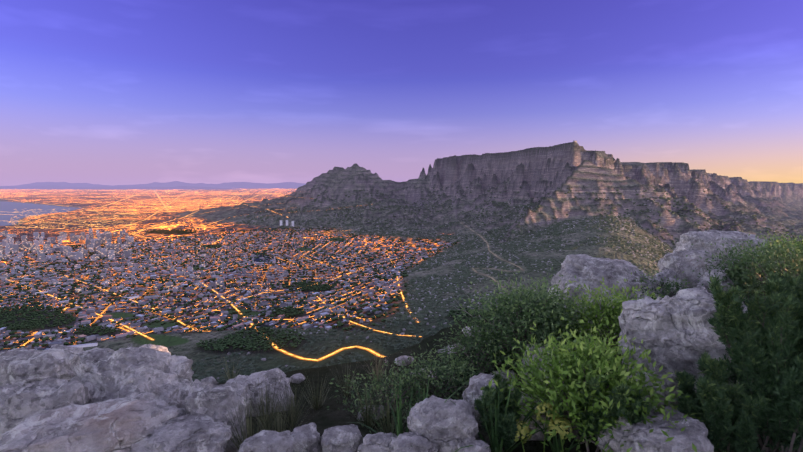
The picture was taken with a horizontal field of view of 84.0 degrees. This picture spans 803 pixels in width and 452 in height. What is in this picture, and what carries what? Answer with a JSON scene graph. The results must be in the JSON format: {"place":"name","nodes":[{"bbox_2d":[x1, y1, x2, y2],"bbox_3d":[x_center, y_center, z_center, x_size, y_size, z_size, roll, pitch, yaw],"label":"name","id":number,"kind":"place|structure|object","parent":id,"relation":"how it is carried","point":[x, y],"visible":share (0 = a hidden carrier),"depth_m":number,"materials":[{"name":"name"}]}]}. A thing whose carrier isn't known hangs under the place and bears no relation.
{"place":"outdoors","nodes":[
{"label":"outdoors","id":0,"kind":"place"},
{"bbox_2d":[0,201,81,225],"bbox_3d":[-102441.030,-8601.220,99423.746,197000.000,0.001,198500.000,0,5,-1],"label":"sea","id":1,"kind":"structure","parent":0,"point":[23,209],"depth_m":11524.21,"materials":[{"name":"blue liquid"}]},
{"bbox_2d":[0,181,305,189],"bbox_3d":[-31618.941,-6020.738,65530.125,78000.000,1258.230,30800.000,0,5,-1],"label":"mountains","id":2,"kind":"structure","parent":0,"point":[175,185],"depth_m":65901.29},
{"bbox_2d":[0,189,420,361],"bbox_3d":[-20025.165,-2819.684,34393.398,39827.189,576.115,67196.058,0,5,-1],"label":"arterial roads","id":3,"kind":"structure","parent":0,"point":[212,289],"depth_m":2417.69,"materials":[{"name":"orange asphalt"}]},
{"bbox_2d":[0,142,802,382],"bbox_3d":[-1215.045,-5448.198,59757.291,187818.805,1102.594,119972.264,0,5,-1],"label":"terrain","id":4,"kind":"structure","parent":0,"point":[533,171],"depth_m":4649.15,"materials":[{"name":"grey stone"}]},
{"bbox_2d":[4,209,136,228],"bbox_3d":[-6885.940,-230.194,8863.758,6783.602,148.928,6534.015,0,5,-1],"label":"harbour lights","id":5,"kind":"object","parent":4,"relation":"on","point":[69,220],"visible":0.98,"depth_m":7333.61},
{"bbox_2d":[0,228,226,292],"bbox_3d":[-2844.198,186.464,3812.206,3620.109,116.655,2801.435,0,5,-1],"label":"high-rise buildings","id":6,"kind":"structure","parent":4,"relation":"on","point":[9,245],"depth_m":3692.82,"materials":[{"name":"grey concrete"}]},
{"bbox_2d":[0,229,441,348],"bbox_3d":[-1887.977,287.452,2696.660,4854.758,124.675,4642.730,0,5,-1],"label":"streets","id":7,"kind":"object","parent":4,"relation":"on","point":[225,292],"visible":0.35,"depth_m":2422.10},
{"bbox_2d":[0,227,457,349],"bbox_3d":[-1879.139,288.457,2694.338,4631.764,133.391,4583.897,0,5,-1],"label":"houses","id":8,"kind":"structure","parent":4,"relation":"on","point":[144,301],"depth_m":2660.32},
{"bbox_2d":[0,229,483,353],"bbox_3d":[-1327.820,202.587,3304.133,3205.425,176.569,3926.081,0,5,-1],"label":"tree patches","id":9,"kind":"object","parent":4,"relation":"on","point":[222,347],"visible":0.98,"depth_m":1805.57,"materials":[{"name":"green plant"}]},
{"bbox_2d":[252,252,275,263],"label":"reservoir","id":10,"kind":"object","parent":4,"relation":"on","point":[256,260],"visible":0.31,"depth_m":3329.26,"materials":[{"name":"liquid"}]},
{"bbox_2d":[280,220,293,226],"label":"tower blocks","id":11,"kind":"structure","parent":4,"relation":"on","point":[286,223],"depth_m":5069.06,"materials":[{"name":"white concrete"}]},
{"bbox_2d":[35,141,576,347],"bbox_3d":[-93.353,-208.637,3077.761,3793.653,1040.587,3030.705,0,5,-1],"label":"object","id":12,"kind":"object","parent":4,"relation":"on","point":[95,344],"visible":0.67,"depth_m":1647.95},
{"bbox_2d":[191,318,454,382],"bbox_3d":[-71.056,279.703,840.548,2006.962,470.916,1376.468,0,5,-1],"label":"scrub","id":13,"kind":"object","parent":4,"relation":"on","point":[252,369],"visible":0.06,"depth_m":1339.72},
{"bbox_2d":[236,187,801,349],"bbox_3d":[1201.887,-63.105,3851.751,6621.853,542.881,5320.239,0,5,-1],"label":"slope scrub and boulders","id":14,"kind":"object","parent":4,"relation":"on","point":[435,287],"visible":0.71,"depth_m":2755.61,"materials":[{"name":"green plant"}]},
{"bbox_2d":[0,0,802,185],"label":"sky","id":15,"kind":"structure","parent":0,"point":[102,92],"materials":[{"name":"blue"}]},
{"bbox_2d":[460,222,524,294],"bbox_3d":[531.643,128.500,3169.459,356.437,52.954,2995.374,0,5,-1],"label":"dirt path","id":16,"kind":"structure","parent":0,"point":[496,256],"depth_m":2268.46,"materials":[{"name":"brown soil"}]},
{"bbox_2d":[217,241,802,451],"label":"summit ground","id":17,"kind":"structure","parent":0,"point":[322,418],"depth_m":4.68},
{"bbox_2d":[0,383,20,401],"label":"boulder","id":18,"kind":"object","parent":17,"relation":"on","point":[7,390],"visible":0.02,"depth_m":3.62,"materials":[{"name":"grey stone"}]},
{"bbox_2d":[0,347,80,387],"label":"boulder","id":19,"kind":"object","parent":17,"relation":"on","point":[21,367],"visible":0.4,"depth_m":4.65,"materials":[{"name":"grey stone"}]},
{"bbox_2d":[0,377,89,439],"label":"boulder","id":20,"kind":"object","parent":17,"relation":"on","point":[45,395],"visible":0.48,"depth_m":3.52,"materials":[{"name":"grey stone"}]},
{"bbox_2d":[48,344,83,353],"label":"boulder","id":21,"kind":"object","parent":17,"relation":"on","point":[74,350],"visible":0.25,"depth_m":6.73,"materials":[{"name":"grey stone"}]},
{"bbox_2d":[0,397,184,451],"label":"boulder","id":22,"kind":"object","parent":17,"relation":"on","point":[124,424],"visible":0.79,"depth_m":3.16,"materials":[{"name":"grey stone"}]},
{"bbox_2d":[76,347,114,364],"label":"boulder","id":23,"kind":"object","parent":17,"relation":"on","point":[91,355],"visible":0.23,"depth_m":5.51,"materials":[{"name":"grey stone"}]},
{"bbox_2d":[70,347,193,407],"bbox_3d":[-2.423,1.532,4.066,1.178,0.832,0.800,2,6,23],"label":"boulder","id":24,"kind":"object","parent":17,"relation":"on","point":[142,373],"visible":0.48,"depth_m":3.90,"materials":[{"name":"grey stone"}]},
{"bbox_2d":[138,344,170,353],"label":"boulder","id":25,"kind":"object","parent":17,"relation":"on","point":[159,347],"visible":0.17,"depth_m":55.18,"materials":[{"name":"grey stone"}]},
{"bbox_2d":[128,414,231,451],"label":"boulder","id":26,"kind":"object","parent":17,"relation":"on","point":[195,433],"visible":0.83,"depth_m":3.17,"materials":[{"name":"grey stone"}]},
{"bbox_2d":[183,379,249,451],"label":"boulder","id":27,"kind":"object","parent":17,"relation":"on","point":[218,402],"visible":0.56,"depth_m":3.53,"materials":[{"name":"grey stone"}]},
{"bbox_2d":[218,357,239,381],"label":"grass tuft","id":28,"kind":"object","parent":17,"relation":"on","point":[231,376],"visible":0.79,"depth_m":5.12,"materials":[{"name":"green plant"}]},
{"bbox_2d":[208,389,287,450],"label":"grass tuft","id":29,"kind":"object","parent":17,"relation":"on","point":[244,434],"visible":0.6,"depth_m":3.48,"materials":[{"name":"plant"}]},
{"bbox_2d":[226,368,294,416],"bbox_3d":[-1.420,1.682,4.408,0.712,0.534,0.379,-1,5,-13],"label":"boulder","id":30,"kind":"object","parent":17,"relation":"on","point":[252,383],"visible":0.54,"depth_m":4.31,"materials":[{"name":"grey stone"}]},
{"bbox_2d":[238,430,293,451],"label":"boulder","id":31,"kind":"object","parent":17,"relation":"on","point":[270,441],"visible":1,"depth_m":3.19,"materials":[{"name":"grey stone"}]},
{"bbox_2d":[249,375,295,429],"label":"grass tuft","id":32,"kind":"object","parent":17,"relation":"on","point":[267,406],"visible":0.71,"depth_m":3.95,"materials":[{"name":"green plant"}]},
{"bbox_2d":[248,391,308,434],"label":"grass tuft","id":33,"kind":"object","parent":17,"relation":"on","point":[277,426],"visible":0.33,"depth_m":3.59,"materials":[{"name":"green plant"}]},
{"bbox_2d":[260,382,309,427],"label":"grass tuft","id":34,"kind":"object","parent":17,"relation":"on","point":[292,412],"visible":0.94,"depth_m":4.04,"materials":[{"name":"green plant"}]},
{"bbox_2d":[290,422,321,451],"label":"boulder","id":35,"kind":"object","parent":17,"relation":"on","point":[307,437],"visible":0.67,"depth_m":3.34,"materials":[{"name":"grey stone"}]},
{"bbox_2d":[296,374,329,410],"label":"grass tuft","id":36,"kind":"object","parent":17,"relation":"on","point":[316,402],"visible":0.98,"depth_m":4.34,"materials":[{"name":"green plant"}]},
{"bbox_2d":[321,424,361,451],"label":"boulder","id":37,"kind":"object","parent":17,"relation":"on","point":[345,438],"visible":0.98,"depth_m":3.28,"materials":[{"name":"grey stone"}]},
{"bbox_2d":[329,358,361,396],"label":"grass tuft","id":38,"kind":"object","parent":17,"relation":"on","point":[347,388],"visible":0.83,"depth_m":4.57,"materials":[{"name":"green plant"}]},
{"bbox_2d":[328,379,392,428],"bbox_3d":[-0.318,1.521,3.884,0.647,0.436,0.462,1,5,11],"label":"grass tuft","id":39,"kind":"object","parent":17,"relation":"on","point":[369,419],"visible":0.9,"depth_m":3.85,"materials":[{"name":"green plant"}]},
{"bbox_2d":[355,350,385,378],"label":"dry tuft","id":40,"kind":"object","parent":17,"relation":"on","point":[376,366],"visible":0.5,"depth_m":4.95,"materials":[{"name":"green plant"}]},
{"bbox_2d":[357,404,386,420],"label":"shrub","id":41,"kind":"object","parent":17,"relation":"on","point":[379,409],"visible":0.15,"depth_m":4.04,"materials":[{"name":"green plant"}]},
{"bbox_2d":[356,357,388,391],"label":"grass tuft","id":42,"kind":"object","parent":17,"relation":"on","point":[378,380],"visible":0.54,"depth_m":4.66,"materials":[{"name":"green plant"}]},
{"bbox_2d":[357,432,396,451],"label":"boulder","id":43,"kind":"object","parent":17,"relation":"on","point":[378,442],"visible":0.83,"depth_m":3.17,"materials":[{"name":"grey stone"}]},
{"bbox_2d":[319,360,444,432],"bbox_3d":[-0.116,1.580,4.140,1.237,0.654,1.028,0,5,-1],"label":"bush","id":44,"kind":"object","parent":17,"relation":"on","point":[390,399],"visible":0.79,"depth_m":4.10,"materials":[{"name":"green plant"}]},
{"bbox_2d":[360,385,416,434],"bbox_3d":[-0.092,1.496,3.521,0.574,0.481,0.522,2,6,22],"label":"grass tuft","id":45,"kind":"object","parent":17,"relation":"on","point":[387,428],"visible":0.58,"depth_m":3.57,"materials":[{"name":"green plant"}]},
{"bbox_2d":[378,366,414,399],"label":"bush","id":46,"kind":"object","parent":17,"relation":"on","point":[393,383],"visible":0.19,"depth_m":4.43,"materials":[{"name":"green plant"}]},
{"bbox_2d":[348,374,460,450],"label":"strap leaf plant","id":47,"kind":"object","parent":17,"relation":"on","point":[399,428],"visible":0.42,"depth_m":3.28,"materials":[{"name":"green plant"}]},
{"bbox_2d":[389,432,437,451],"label":"boulder","id":48,"kind":"object","parent":17,"relation":"on","point":[405,442],"visible":0.81,"depth_m":3.06,"materials":[{"name":"grey stone"}]},
{"bbox_2d":[399,350,435,378],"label":"bush","id":49,"kind":"object","parent":17,"relation":"on","point":[417,365],"visible":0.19,"depth_m":4.75,"materials":[{"name":"green plant"}]},
{"bbox_2d":[398,361,438,400],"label":"bush","id":50,"kind":"object","parent":17,"relation":"on","point":[424,391],"visible":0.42,"depth_m":4.20,"materials":[{"name":"plant"}]},
{"bbox_2d":[402,381,438,417],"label":"strap leaf plant","id":51,"kind":"object","parent":17,"relation":"on","point":[423,394],"visible":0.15,"depth_m":3.89,"materials":[{"name":"green plant"}]},
{"bbox_2d":[383,343,501,412],"bbox_3d":[0.402,1.459,4.322,1.181,0.723,1.053,0,5,-1],"label":"bush","id":52,"kind":"object","parent":17,"relation":"on","point":[432,368],"visible":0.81,"depth_m":4.29,"materials":[{"name":"green plant"}]},
{"bbox_2d":[407,395,480,451],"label":"boulder","id":53,"kind":"object","parent":17,"relation":"on","point":[448,425],"visible":0.88,"depth_m":3.14,"materials":[{"name":"grey stone"}]},
{"bbox_2d":[438,343,464,353],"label":"boulder","id":54,"kind":"object","parent":17,"relation":"on","point":[450,349],"visible":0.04,"depth_m":5.51,"materials":[{"name":"grey stone"}]},
{"bbox_2d":[450,331,465,352],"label":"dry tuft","id":55,"kind":"object","parent":17,"relation":"on","point":[457,342],"visible":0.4,"depth_m":5.47,"materials":[{"name":"green plant"}]},
{"bbox_2d":[439,375,485,422],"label":"grass tuft","id":56,"kind":"object","parent":17,"relation":"on","point":[464,395],"visible":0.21,"depth_m":3.74,"materials":[{"name":"green plant"}]},
{"bbox_2d":[201,260,738,436],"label":"loose stones","id":57,"kind":"object","parent":17,"relation":"on","point":[298,377],"visible":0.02,"depth_m":5.19,"materials":[{"name":"grey stone"}]},
{"bbox_2d":[457,439,490,451],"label":"boulder","id":58,"kind":"object","parent":17,"relation":"on","point":[479,446],"visible":0.98,"depth_m":3.04,"materials":[{"name":"grey stone"}]},
{"bbox_2d":[432,320,525,379],"bbox_3d":[0.879,1.333,4.782,1.136,0.705,0.987,0,5,-1],"label":"dark bush","id":59,"kind":"object","parent":17,"relation":"on","point":[485,368],"visible":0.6,"depth_m":4.78,"materials":[{"name":"green plant"}]},
{"bbox_2d":[462,373,513,426],"bbox_3d":[0.757,1.503,3.852,0.487,0.392,0.405,0,5,-1],"label":"boulder","id":60,"kind":"object","parent":17,"relation":"on","point":[477,382],"visible":0.27,"depth_m":3.78,"materials":[{"name":"grey stone"}]},
{"bbox_2d":[473,371,523,451],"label":"bush","id":61,"kind":"object","parent":17,"relation":"on","point":[507,428],"visible":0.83,"depth_m":3.21,"materials":[{"name":"green plant"}]},
{"bbox_2d":[445,379,552,451],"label":"strap leaf plant","id":62,"kind":"object","parent":17,"relation":"on","point":[495,447],"visible":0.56,"depth_m":3.16,"materials":[{"name":"green plant"}]},
{"bbox_2d":[491,370,517,380],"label":"boulder","id":63,"kind":"object","parent":17,"relation":"on","point":[505,374],"visible":0.1,"depth_m":4.53,"materials":[{"name":"grey stone"}]},
{"bbox_2d":[503,366,528,392],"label":"bush","id":64,"kind":"object","parent":17,"relation":"on","point":[518,380],"visible":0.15,"depth_m":4.17,"materials":[{"name":"green plant"}]},
{"bbox_2d":[514,419,532,451],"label":"umbel flower","id":65,"kind":"object","parent":17,"relation":"on","point":[523,430],"visible":0.65,"depth_m":3.13,"materials":[{"name":"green plant"}]},
{"bbox_2d":[441,267,606,375],"bbox_3d":[1.348,1.014,4.860,1.674,1.166,1.732,-3,6,-26],"label":"dark bush","id":66,"kind":"object","parent":17,"relation":"on","point":[513,314],"visible":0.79,"depth_m":4.68,"materials":[{"name":"green plant"}]},
{"bbox_2d":[518,393,548,440],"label":"boulder","id":67,"kind":"object","parent":17,"relation":"on","point":[538,436],"visible":0.21,"depth_m":3.40,"materials":[{"name":"grey stone"}]},
{"bbox_2d":[521,344,563,385],"bbox_3d":[1.379,1.410,4.395,0.417,0.529,0.290,0,5,-1],"label":"boulder","id":68,"kind":"object","parent":17,"relation":"on","point":[534,355],"visible":0.08,"depth_m":4.33,"materials":[{"name":"grey stone"}]},
{"bbox_2d":[534,402,558,451],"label":"umbel flower","id":69,"kind":"object","parent":17,"relation":"on","point":[549,405],"visible":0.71,"depth_m":3.13,"materials":[{"name":"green plant"}]},
{"bbox_2d":[522,396,592,451],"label":"strap leaf plant","id":70,"kind":"object","parent":17,"relation":"on","point":[556,447],"visible":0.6,"depth_m":3.18,"materials":[{"name":"green plant"}]},
{"bbox_2d":[547,417,572,451],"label":"umbel flower","id":71,"kind":"object","parent":17,"relation":"on","point":[559,428],"visible":0.88,"depth_m":3.08,"materials":[{"name":"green plant"}]},
{"bbox_2d":[556,311,594,364],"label":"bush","id":72,"kind":"object","parent":17,"relation":"on","point":[583,334],"visible":0.06,"depth_m":4.80,"materials":[{"name":"green plant"}]},
{"bbox_2d":[474,316,700,451],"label":"bush","id":73,"kind":"object","parent":17,"relation":"on","point":[558,375],"visible":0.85,"depth_m":3.17,"materials":[{"name":"green plant"}]},
{"bbox_2d":[535,272,667,374],"bbox_3d":[2.284,0.952,4.765,1.743,1.032,1.637,0,5,-1],"label":"bush","id":74,"kind":"object","parent":17,"relation":"on","point":[610,314],"visible":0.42,"depth_m":4.67,"materials":[{"name":"green plant"}]},
{"bbox_2d":[551,254,661,316],"bbox_3d":[3.110,0.912,6.802,1.592,0.910,1.201,0,5,-1],"label":"boulder","id":75,"kind":"object","parent":17,"relation":"on","point":[588,271],"visible":0.48,"depth_m":6.49,"materials":[{"name":"grey stone"}]},
{"bbox_2d":[567,375,654,451],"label":"bush","id":76,"kind":"object","parent":17,"relation":"on","point":[633,417],"visible":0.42,"depth_m":2.96,"materials":[{"name":"green plant"}]},
{"bbox_2d":[449,232,786,347],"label":"bare twigs","id":77,"kind":"object","parent":17,"relation":"on","point":[589,292],"visible":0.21,"depth_m":5.75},
{"bbox_2d":[597,406,713,451],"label":"boulder","id":78,"kind":"object","parent":17,"relation":"on","point":[695,432],"visible":0.77,"depth_m":2.85,"materials":[{"name":"grey stone"}]},
{"bbox_2d":[627,261,699,298],"bbox_3d":[3.678,0.945,6.515,1.427,0.898,1.292,0,5,-1],"label":"bush","id":79,"kind":"object","parent":17,"relation":"on","point":[668,286],"visible":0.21,"depth_m":6.38,"materials":[{"name":"green plant"}]},
{"bbox_2d":[653,269,681,296],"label":"boulder","id":80,"kind":"object","parent":17,"relation":"on","point":[669,274],"visible":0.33,"depth_m":6.87,"materials":[{"name":"grey stone"}]},
{"bbox_2d":[618,285,747,407],"bbox_3d":[2.483,1.071,3.849,1.121,1.127,0.820,3,6,30],"label":"boulder","id":81,"kind":"object","parent":17,"relation":"on","point":[676,333],"visible":0.31,"depth_m":3.64,"materials":[{"name":"grey stone"}]},
{"bbox_2d":[658,250,727,286],"bbox_3d":[5.146,0.784,7.906,1.057,0.720,0.630,2,6,19],"label":"boulder","id":82,"kind":"object","parent":17,"relation":"on","point":[689,261],"visible":0.48,"depth_m":7.71,"materials":[{"name":"grey stone"}]},
{"bbox_2d":[697,267,745,300],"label":"boulder","id":83,"kind":"object","parent":17,"relation":"on","point":[704,280],"visible":0.23,"depth_m":6.64,"materials":[{"name":"grey stone"}]},
{"bbox_2d":[673,230,772,264],"bbox_3d":[7.358,0.556,10.168,1.911,0.896,1.130,1,5,12],"label":"boulder","id":84,"kind":"object","parent":17,"relation":"on","point":[701,240],"visible":0.4,"depth_m":9.95,"materials":[{"name":"grey stone"}]},
{"bbox_2d":[674,350,775,451],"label":"bush","id":85,"kind":"object","parent":17,"relation":"on","point":[725,411],"visible":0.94,"depth_m":2.98,"materials":[{"name":"green plant"}]},
{"bbox_2d":[686,231,802,300],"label":"bush","id":86,"kind":"object","parent":17,"relation":"on","point":[732,257],"visible":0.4,"depth_m":6.42,"materials":[{"name":"green plant"}]},
{"bbox_2d":[724,260,772,299],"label":"bush","id":87,"kind":"object","parent":17,"relation":"on","point":[740,279],"visible":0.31,"depth_m":6.31,"materials":[{"name":"green plant"}]},
{"bbox_2d":[707,275,802,451],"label":"bush","id":88,"kind":"object","parent":17,"relation":"on","point":[765,355],"visible":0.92,"depth_m":2.99,"materials":[{"name":"green plant"}]},
{"bbox_2d":[715,226,802,308],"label":"bush","id":89,"kind":"object","parent":17,"relation":"on","point":[784,264],"visible":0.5,"depth_m":5.61,"materials":[{"name":"green plant"}]},
{"bbox_2d":[744,294,802,335],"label":"bush","id":90,"kind":"object","parent":17,"relation":"on","point":[798,311],"visible":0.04,"depth_m":2.98,"materials":[{"name":"green plant"}]},
{"bbox_2d":[753,231,802,262],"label":"bush","id":91,"kind":"object","parent":17,"relation":"on","point":[782,244],"visible":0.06,"depth_m":8.73,"materials":[{"name":"green plant"}]},
{"bbox_2d":[768,270,802,302],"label":"bush","id":92,"kind":"object","parent":17,"relation":"on","point":[795,290],"visible":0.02,"depth_m":3.65,"materials":[{"name":"green plant"}]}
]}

